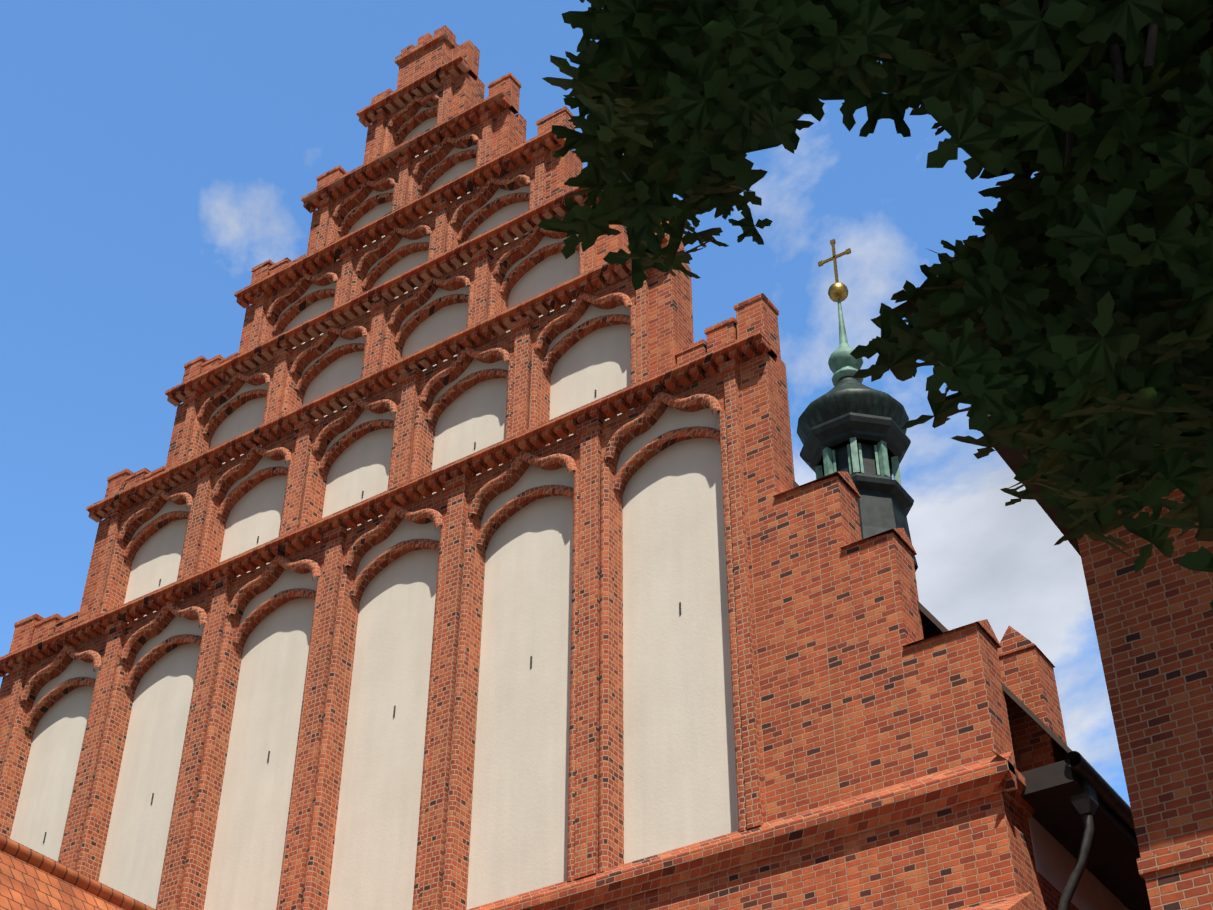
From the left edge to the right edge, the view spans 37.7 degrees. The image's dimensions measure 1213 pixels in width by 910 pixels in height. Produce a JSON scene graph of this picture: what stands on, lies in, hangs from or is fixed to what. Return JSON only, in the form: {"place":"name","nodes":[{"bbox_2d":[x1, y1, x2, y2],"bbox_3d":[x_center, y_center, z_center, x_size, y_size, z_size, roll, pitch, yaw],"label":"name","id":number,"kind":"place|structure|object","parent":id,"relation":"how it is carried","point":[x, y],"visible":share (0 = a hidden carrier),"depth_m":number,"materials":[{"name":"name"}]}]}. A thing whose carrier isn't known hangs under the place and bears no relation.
{"place":"outdoors","nodes":[
{"label":"outdoors","id":0,"kind":"place"},
{"bbox_2d":[0,834,155,909],"bbox_3d":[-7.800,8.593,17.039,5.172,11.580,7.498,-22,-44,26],"label":"roof","id":1,"kind":"structure","parent":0,"point":[30,879],"depth_m":21.33,"materials":[{"name":"orange tile"}]},
{"bbox_2d":[0,0,1130,806],"label":"sky","id":2,"kind":"structure","parent":0,"point":[154,154],"materials":[{"name":"blue"}]},
{"bbox_2d":[468,471,1150,909],"bbox_3d":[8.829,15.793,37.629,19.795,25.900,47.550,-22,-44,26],"label":"brick wall","id":3,"kind":"structure","parent":0,"point":[940,765],"depth_m":18.22,"materials":[{"name":"red brick"}]},
{"bbox_2d":[0,25,799,909],"bbox_3d":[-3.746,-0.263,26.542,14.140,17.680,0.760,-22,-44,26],"label":"church gable","id":4,"kind":"structure","parent":3,"relation":"attached to","point":[436,561],"depth_m":24.23,"materials":[{"name":"red brick"}]},
{"bbox_2d":[797,239,917,571],"bbox_3d":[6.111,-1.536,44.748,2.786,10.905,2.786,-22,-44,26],"label":"ridge turret","id":5,"kind":"object","parent":3,"relation":"on","point":[850,425],"visible":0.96,"depth_m":42.90,"materials":[{"name":"green metal"}]},
{"bbox_2d":[538,0,1212,609],"bbox_3d":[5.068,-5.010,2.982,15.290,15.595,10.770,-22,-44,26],"label":"maple tree","id":6,"kind":"object","parent":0,"point":[1084,372],"depth_m":4.27,"materials":[{"name":"green plant"}]},
{"bbox_2d":[981,414,1212,909],"bbox_3d":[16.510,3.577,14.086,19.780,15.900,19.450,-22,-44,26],"label":"brick wall","id":7,"kind":"structure","parent":0,"point":[1153,620],"depth_m":13.36,"materials":[{"name":"brick"}]}
]}

